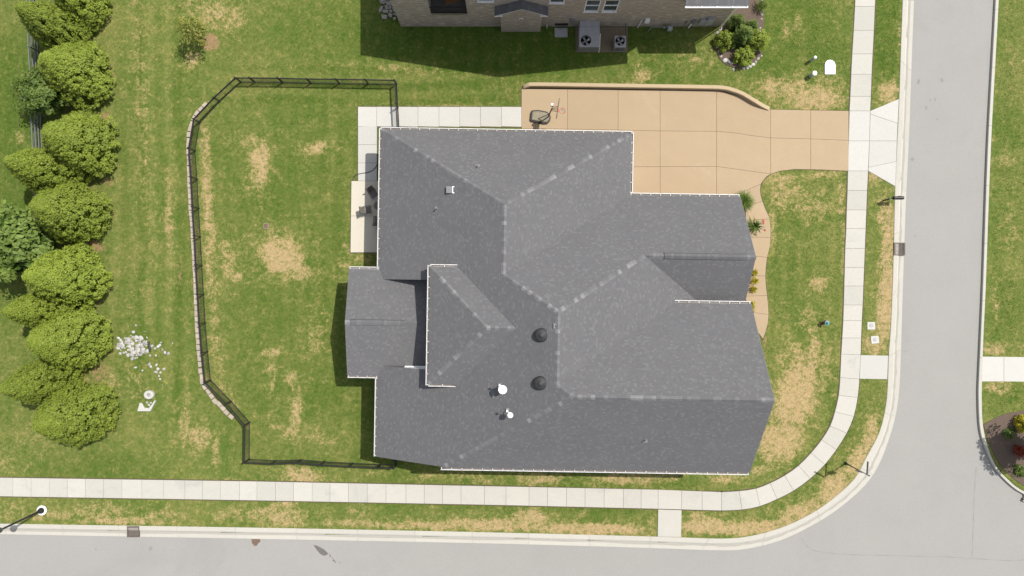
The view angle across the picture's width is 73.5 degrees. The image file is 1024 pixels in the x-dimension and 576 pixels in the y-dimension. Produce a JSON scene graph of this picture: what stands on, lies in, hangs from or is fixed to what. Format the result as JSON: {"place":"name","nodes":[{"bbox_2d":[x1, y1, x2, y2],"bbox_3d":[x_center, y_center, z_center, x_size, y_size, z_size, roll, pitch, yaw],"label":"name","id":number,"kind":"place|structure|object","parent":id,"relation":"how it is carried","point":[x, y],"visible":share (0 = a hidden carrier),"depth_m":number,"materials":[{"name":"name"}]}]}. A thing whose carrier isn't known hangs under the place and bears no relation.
{"place":"outdoors","nodes":[
{"label":"outdoors","id":0,"kind":"place"},
{"bbox_2d":[357,106,520,180],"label":"garden path","id":1,"kind":"structure","parent":0,"point":[371,120],"depth_m":55.97,"materials":[{"name":"concrete"}]},
{"bbox_2d":[0,0,1023,538],"bbox_3d":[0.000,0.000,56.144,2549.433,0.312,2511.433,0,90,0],"label":"lawn","id":2,"kind":"structure","parent":0,"point":[314,228],"depth_m":56.00,"materials":[{"name":"green plant"}]},
{"bbox_2d":[0,505,46,532],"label":"street lamp","id":3,"kind":"object","parent":2,"relation":"on","point":[41,509],"visible":1,"depth_m":55.08,"materials":[{"name":"metal"}]},
{"bbox_2d":[0,199,54,283],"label":"broadleaf tree","id":4,"kind":"object","parent":2,"relation":"on","point":[26,241],"visible":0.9,"depth_m":51.84,"materials":[{"name":"green plant"}]},
{"bbox_2d":[26,0,42,195],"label":"rail fence","id":5,"kind":"object","parent":2,"relation":"on","point":[37,119],"visible":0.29,"depth_m":55.20,"materials":[{"name":"metal"}]},
{"bbox_2d":[8,65,69,118],"bbox_3d":[-37.124,-15.371,54.156,3.976,3.798,3.932,0,90,0],"label":"tree","id":6,"kind":"object","parent":2,"relation":"on","point":[37,94],"visible":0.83,"depth_m":52.93,"materials":[{"name":"green plant"}]},
{"bbox_2d":[0,292,78,328],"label":"tree","id":7,"kind":"object","parent":2,"relation":"on","point":[32,310],"visible":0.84,"depth_m":51.63,"materials":[{"name":"green plant"}]},
{"bbox_2d":[0,358,83,404],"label":"tree","id":8,"kind":"object","parent":2,"relation":"on","point":[39,380],"visible":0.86,"depth_m":51.76,"materials":[{"name":"green plant"}]},
{"bbox_2d":[2,147,85,193],"bbox_3d":[-36.412,-9.256,52.556,4.467,7.014,4.336,-29,90,0],"label":"tree","id":9,"kind":"object","parent":2,"relation":"on","point":[33,167],"visible":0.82,"depth_m":51.83,"materials":[{"name":"green plant"}]},
{"bbox_2d":[14,1,91,50],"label":"tree","id":10,"kind":"object","parent":2,"relation":"on","point":[48,25],"visible":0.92,"depth_m":52.41,"materials":[{"name":"green plant"}]},
{"bbox_2d":[21,241,112,309],"bbox_3d":[-34.659,-1.001,52.488,5.486,7.151,5.512,9,90,0],"label":"tree","id":11,"kind":"object","parent":2,"relation":"on","point":[64,275],"visible":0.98,"depth_m":52.41,"materials":[{"name":"green plant"}]},
{"bbox_2d":[26,306,112,376],"bbox_3d":[-34.602,4.180,52.621,5.630,6.882,5.642,-12,90,0],"label":"tree","id":12,"kind":"object","parent":2,"relation":"on","point":[69,340],"visible":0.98,"depth_m":52.54,"materials":[{"name":"green plant"}]},
{"bbox_2d":[28,179,112,244],"bbox_3d":[-34.514,-6.135,52.705,5.382,6.710,5.255,-19,90,0],"label":"tree","id":13,"kind":"object","parent":2,"relation":"on","point":[65,213],"visible":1,"depth_m":52.77,"materials":[{"name":"green plant"}]},
{"bbox_2d":[37,41,115,111],"bbox_3d":[-34.657,-16.732,53.256,5.348,5.587,5.588,-14,90,0],"label":"tree","id":14,"kind":"object","parent":2,"relation":"on","point":[73,73],"visible":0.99,"depth_m":53.19,"materials":[{"name":"green plant"}]},
{"bbox_2d":[31,378,121,447],"bbox_3d":[-34.005,9.630,52.448,5.606,7.234,5.474,-39,90,0],"label":"tree","id":15,"kind":"object","parent":2,"relation":"on","point":[78,417],"visible":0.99,"depth_m":52.47,"materials":[{"name":"green plant"}]},
{"bbox_2d":[40,109,120,182],"bbox_3d":[-33.919,-11.531,53.031,5.850,6.048,5.863,32,90,0],"label":"tree","id":16,"kind":"object","parent":2,"relation":"on","point":[75,141],"visible":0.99,"depth_m":52.93,"materials":[{"name":"green plant"}]},
{"bbox_2d":[54,0,111,31],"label":"tree","id":17,"kind":"object","parent":2,"relation":"on","point":[86,12],"visible":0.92,"depth_m":54.08,"materials":[{"name":"green plant"}]},
{"bbox_2d":[116,324,172,406],"bbox_3d":[-29.351,5.879,55.984,4.308,0.263,6.455,-29,90,0],"label":"stone heap","id":18,"kind":"object","parent":2,"relation":"on","point":[137,350],"visible":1,"depth_m":55.93,"materials":[{"name":"stone"}]},
{"bbox_2d":[137,390,155,410],"bbox_3d":[-29.699,9.336,55.915,1.105,0.370,2.015,27,90,0],"label":"culvert end","id":19,"kind":"object","parent":2,"relation":"on","point":[149,394],"visible":1,"depth_m":55.85,"materials":[{"name":"concrete"}]},
{"bbox_2d":[174,13,207,46],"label":"young tree","id":20,"kind":"object","parent":2,"relation":"on","point":[200,36],"visible":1,"depth_m":53.54,"materials":[{"name":"green plant"}]},
{"bbox_2d":[186,102,234,419],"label":"block wall","id":21,"kind":"structure","parent":2,"relation":"on","point":[226,412],"depth_m":55.83,"materials":[{"name":"beige concrete"}]},
{"bbox_2d":[263,223,267,228],"bbox_3d":[-20.082,-5.061,56.002,0.400,0.095,0.480,0,90,0],"label":"valve cover","id":22,"kind":"object","parent":2,"relation":"on","point":[265,225],"visible":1,"depth_m":55.95,"materials":[{"name":"beige concrete"}]},
{"bbox_2d":[187,77,398,469],"bbox_3d":[-17.510,-1.180,55.325,16.759,1.450,31.319,0,90,0],"label":"metal fence","id":23,"kind":"object","parent":2,"relation":"on","point":[307,80],"visible":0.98,"depth_m":55.15,"materials":[{"name":"black metal"}]},
{"bbox_2d":[350,180,377,252],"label":"patio","id":24,"kind":"structure","parent":2,"relation":"on","point":[363,234],"depth_m":55.95,"materials":[{"name":"concrete"}]},
{"bbox_2d":[359,205,372,214],"bbox_3d":[-11.808,-6.303,55.434,0.848,1.039,0.624,-10,90,0],"label":"patio chair","id":25,"kind":"object","parent":24,"relation":"on","point":[364,210],"visible":1,"depth_m":55.52,"materials":[{"name":"black metal"}]},
{"bbox_2d":[365,185,377,199],"bbox_3d":[-11.271,-7.716,55.434,0.624,1.039,0.848,-32,90,0],"label":"patio chair","id":26,"kind":"object","parent":24,"relation":"on","point":[371,191],"visible":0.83,"depth_m":55.52,"materials":[{"name":"black metal"}]},
{"bbox_2d":[372,216,377,225],"bbox_3d":[-10.892,-5.399,55.434,0.624,1.039,0.848,2,90,0],"label":"patio chair","id":27,"kind":"object","parent":24,"relation":"on","point":[375,220],"visible":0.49,"depth_m":55.52,"materials":[{"name":"black metal"}]},
{"bbox_2d":[379,0,395,19],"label":"stepping stones","id":28,"kind":"object","parent":2,"relation":"on","point":[388,3],"visible":0.85,"depth_m":55.86,"materials":[{"name":"grey stone"}]},
{"bbox_2d":[345,127,774,474],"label":"house","id":29,"kind":"structure","parent":2,"relation":"on","point":[581,301],"depth_m":48.59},
{"bbox_2d":[498,383,506,393],"bbox_3d":[-0.635,6.817,46.745,0.617,1.320,0.668,1,90,0],"label":"satellite dish","id":30,"kind":"object","parent":29,"relation":"on","point":[502,389],"visible":1,"depth_m":46.41,"materials":[{"name":"white paint"}]},
{"bbox_2d":[506,408,512,417],"bbox_3d":[-0.205,8.450,46.472,0.641,1.320,0.362,41,90,0],"label":"satellite dish","id":31,"kind":"object","parent":29,"relation":"attached to","point":[510,414],"visible":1,"depth_m":46.10,"materials":[{"name":"white paint"}]},
{"bbox_2d":[554,28,567,37],"bbox_3d":[4.000,-20.816,55.915,1.061,0.210,0.735,0,90,0],"label":"ground hatch","id":32,"kind":"object","parent":2,"relation":"on","point":[561,32],"visible":1,"depth_m":55.84,"materials":[{"name":"grey paint"}]},
{"bbox_2d":[382,0,748,31],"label":"brick house","id":33,"kind":"structure","parent":2,"relation":"on","point":[520,15],"depth_m":53.16,"materials":[{"name":"beige brick"}]},
{"bbox_2d":[477,0,493,2],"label":"window","id":34,"kind":"structure","parent":33,"relation":"in","point":[479,1],"depth_m":51.16,"materials":[{"name":"white paint"}]},
{"bbox_2d":[549,0,564,3],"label":"window","id":35,"kind":"structure","parent":33,"relation":"in","point":[551,1],"depth_m":51.35,"materials":[{"name":"white paint"}]},
{"bbox_2d":[583,1,600,12],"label":"window","id":36,"kind":"structure","parent":33,"relation":"in","point":[590,6],"depth_m":52.20,"materials":[{"name":"white paint"}]},
{"bbox_2d":[601,1,619,12],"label":"window","id":37,"kind":"structure","parent":33,"relation":"in","point":[609,6],"depth_m":52.23,"materials":[{"name":"white paint"}]},
{"bbox_2d":[647,23,678,31],"bbox_3d":[12.200,-21.039,55.497,2.361,0.950,0.381,0,90,0],"label":"gas meter","id":38,"kind":"object","parent":33,"relation":"attached to","point":[669,28],"visible":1,"depth_m":55.40,"materials":[{"name":"metal"}]},
{"bbox_2d":[575,27,627,51],"bbox_3d":[7.306,-20.276,55.995,4.245,0.110,2.061,0,90,0],"label":"equipment pad","id":39,"kind":"object","parent":2,"relation":"on","point":[608,34],"visible":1,"depth_m":55.94,"materials":[{"name":"grey concrete"}]},
{"bbox_2d":[578,21,600,52],"bbox_3d":[6.255,-20.257,55.360,1.730,1.160,2.167,0,90,0],"label":"air conditioner","id":40,"kind":"object","parent":39,"relation":"on","point":[589,35],"visible":1,"depth_m":54.92,"materials":[{"name":"grey paint"}]},
{"bbox_2d":[613,23,625,51],"bbox_3d":[8.732,-20.307,55.419,0.985,1.041,2.098,0,90,0],"label":"air conditioner","id":41,"kind":"object","parent":39,"relation":"on","point":[619,43],"visible":1,"depth_m":55.15,"materials":[{"name":"grey paint"}]},
{"bbox_2d":[522,82,769,110],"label":"retaining wall","id":42,"kind":"structure","parent":2,"relation":"on","point":[749,98],"depth_m":55.54,"materials":[{"name":"beige concrete"}]},
{"bbox_2d":[715,2,763,70],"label":"edging stones","id":43,"kind":"object","parent":2,"relation":"on","point":[731,62],"visible":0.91,"depth_m":55.92,"materials":[{"name":"stone"}]},
{"bbox_2d":[716,0,763,68],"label":"mulch bed","id":44,"kind":"object","parent":2,"relation":"on","point":[749,13],"visible":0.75,"depth_m":55.95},
{"bbox_2d":[713,29,736,52],"bbox_3d":[17.230,-20.084,55.358,1.591,1.387,1.893,37,90,0],"label":"shrub","id":45,"kind":"object","parent":44,"relation":"on","point":[725,40],"visible":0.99,"depth_m":55.15,"materials":[{"name":"green plant"}]},
{"bbox_2d":[725,13,745,32],"bbox_3d":[18.164,-21.339,55.116,1.626,1.872,1.441,0,90,0],"label":"shrub","id":46,"kind":"object","parent":44,"relation":"on","point":[734,22],"visible":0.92,"depth_m":55.01,"materials":[{"name":"green plant"}]},
{"bbox_2d":[730,24,753,48],"bbox_3d":[18.508,-20.273,54.778,1.921,2.548,1.876,0,90,0],"label":"shrub","id":47,"kind":"object","parent":44,"relation":"on","point":[744,33],"visible":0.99,"depth_m":54.61,"materials":[{"name":"green plant"}]},
{"bbox_2d":[733,43,754,66],"bbox_3d":[18.780,-18.840,55.435,1.752,1.234,1.939,0,90,0],"label":"shrub","id":48,"kind":"object","parent":44,"relation":"on","point":[743,56],"visible":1,"depth_m":55.20,"materials":[{"name":"green plant"}]},
{"bbox_2d":[745,19,757,29],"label":"shrub","id":49,"kind":"object","parent":44,"relation":"on","point":[752,23],"visible":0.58,"depth_m":54.70,"materials":[{"name":"green plant"}]},
{"bbox_2d":[747,28,770,52],"bbox_3d":[19.866,-19.878,55.256,1.992,1.592,1.845,0,90,0],"label":"shrub","id":50,"kind":"object","parent":44,"relation":"on","point":[758,42],"visible":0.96,"depth_m":54.93,"materials":[{"name":"green plant"}]},
{"bbox_2d":[754,0,768,12],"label":"grass plant","id":51,"kind":"object","parent":44,"relation":"on","point":[761,4],"depth_m":55.46,"materials":[{"name":"green plant"}]},
{"bbox_2d":[750,300,754,311],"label":"shrub","id":52,"kind":"object","parent":2,"relation":"on","point":[753,304],"visible":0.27,"depth_m":55.56,"materials":[{"name":"yellow plant"}]},
{"bbox_2d":[809,71,816,77],"bbox_3d":[24.388,-17.306,55.615,0.381,0.870,0.381,0,90,0],"label":"utility pedestal","id":53,"kind":"object","parent":2,"relation":"on","point":[813,74],"visible":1,"depth_m":55.27,"materials":[{"name":"white paint"}]},
{"bbox_2d":[822,320,829,324],"bbox_3d":[25.414,2.818,55.605,0.420,0.890,0.408,31,90,0],"label":"fire hydrant","id":54,"kind":"object","parent":2,"relation":"on","point":[824,322],"visible":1,"depth_m":55.33,"materials":[{"name":"teal metal"}]},
{"bbox_2d":[824,60,834,74],"bbox_3d":[25.939,-18.020,55.975,0.857,0.150,1.184,0,90,0],"label":"utility vault","id":55,"kind":"object","parent":2,"relation":"on","point":[829,67],"visible":1,"depth_m":55.91,"materials":[{"name":"white paint"}]},
{"bbox_2d":[844,461,869,475],"bbox_3d":[26.923,13.981,54.150,1.047,3.900,1.169,-12,90,0],"label":"street sign","id":56,"kind":"object","parent":2,"relation":"on","point":[857,470],"visible":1,"depth_m":52.69,"materials":[{"name":"black metal"}]},
{"bbox_2d":[867,322,874,329],"bbox_3d":[29.306,3.082,55.990,0.660,0.120,0.620,0,90,0],"label":"meter cover","id":57,"kind":"object","parent":2,"relation":"on","point":[870,325],"visible":1,"depth_m":55.95,"materials":[{"name":"concrete"}]},
{"bbox_2d":[871,336,878,343],"bbox_3d":[29.612,4.224,55.990,0.660,0.120,0.620,-6,90,0],"label":"meter cover","id":58,"kind":"object","parent":2,"relation":"on","point":[874,339],"visible":1,"depth_m":55.95,"materials":[{"name":"concrete"}]},
{"bbox_2d":[883,196,903,200],"bbox_3d":[30.783,-7.217,55.380,1.033,1.440,0.275,0,90,0],"label":"mailbox","id":59,"kind":"object","parent":2,"relation":"on","point":[898,198],"visible":1,"depth_m":54.74,"materials":[{"name":"black metal"}]},
{"bbox_2d":[983,411,1023,485],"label":"mulch bed","id":60,"kind":"object","parent":2,"relation":"on","point":[1001,446],"visible":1,"depth_m":55.95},
{"bbox_2d":[1002,427,1015,439],"bbox_3d":[40.514,11.845,55.754,1.131,0.594,1.013,-18,90,0],"label":"shrub","id":61,"kind":"object","parent":60,"relation":"on","point":[1009,433],"visible":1,"depth_m":55.71,"materials":[{"name":"green plant"}]},
{"bbox_2d":[1012,464,1023,477],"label":"shrub","id":62,"kind":"object","parent":60,"relation":"on","point":[1019,470],"visible":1,"depth_m":55.69,"materials":[{"name":"green plant"}]},
{"bbox_2d":[1013,414,1023,433],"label":"shrub","id":63,"kind":"object","parent":60,"relation":"on","point":[1019,424],"visible":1,"depth_m":55.43,"materials":[{"name":"yellow plant"}]},
{"bbox_2d":[1013,444,1023,457],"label":"shrub","id":64,"kind":"object","parent":60,"relation":"on","point":[1019,451],"visible":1,"depth_m":55.44,"materials":[{"name":"red plant"}]},
{"bbox_2d":[0,0,1023,575],"bbox_3d":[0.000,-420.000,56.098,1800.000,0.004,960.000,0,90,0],"label":"road","id":65,"kind":"structure","parent":0,"point":[936,494],"depth_m":56.10,"materials":[{"name":"concrete"}]},
{"bbox_2d":[0,0,913,549],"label":"kerb","id":66,"kind":"structure","parent":65,"relation":"on","point":[854,486],"depth_m":56.06,"materials":[{"name":"concrete"}]},
{"bbox_2d":[127,526,139,536],"bbox_3d":[-30.898,19.873,56.125,1.000,0.450,0.890,0,90,0],"label":"drain grate","id":67,"kind":"object","parent":66,"relation":"in","point":[134,532],"visible":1,"depth_m":55.94,"materials":[{"name":"metal"}]},
{"bbox_2d":[894,243,904,254],"bbox_3d":[31.608,-3.184,56.125,0.910,0.450,1.040,0,90,0],"label":"drain grate","id":68,"kind":"object","parent":66,"relation":"in","point":[899,246],"visible":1,"depth_m":55.94,"materials":[{"name":"metal"}]},
{"bbox_2d":[977,0,1023,501],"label":"kerb","id":69,"kind":"structure","parent":65,"relation":"on","point":[985,226],"depth_m":55.90,"materials":[{"name":"concrete"}]},
{"bbox_2d":[0,0,1023,536],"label":"sidewalk","id":70,"kind":"structure","parent":0,"point":[874,138],"depth_m":55.97,"materials":[{"name":"concrete"}]},
{"bbox_2d":[521,88,848,339],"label":"driveway","id":71,"kind":"structure","parent":0,"point":[703,142],"depth_m":55.97,"materials":[{"name":"concrete"}]},
{"bbox_2d":[530,98,564,123],"bbox_3d":[2.803,-13.865,54.050,2.685,3.900,1.360,8,90,0],"label":"basketball hoop","id":72,"kind":"object","parent":71,"relation":"on","point":[540,117],"visible":1,"depth_m":55.70,"materials":[{"name":"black plastic"}]},
{"bbox_2d":[751,277,760,284],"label":"yellow plant","id":73,"kind":"object","parent":71,"relation":"on","point":[754,280],"visible":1,"depth_m":55.68,"materials":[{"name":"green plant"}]},
{"bbox_2d":[747,214,765,234],"bbox_3d":[19.673,-5.080,55.474,1.717,1.053,1.753,0,90,0],"label":"flower plant","id":74,"kind":"object","parent":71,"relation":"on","point":[754,225],"visible":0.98,"depth_m":55.36,"materials":[{"name":"green plant"}]},
{"bbox_2d":[737,190,756,212],"bbox_3d":[18.732,-6.949,55.608,2.209,0.783,2.240,0,90,0],"label":"grass plant","id":75,"kind":"object","parent":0,"point":[746,200],"depth_m":55.38,"materials":[{"name":"green plant"}]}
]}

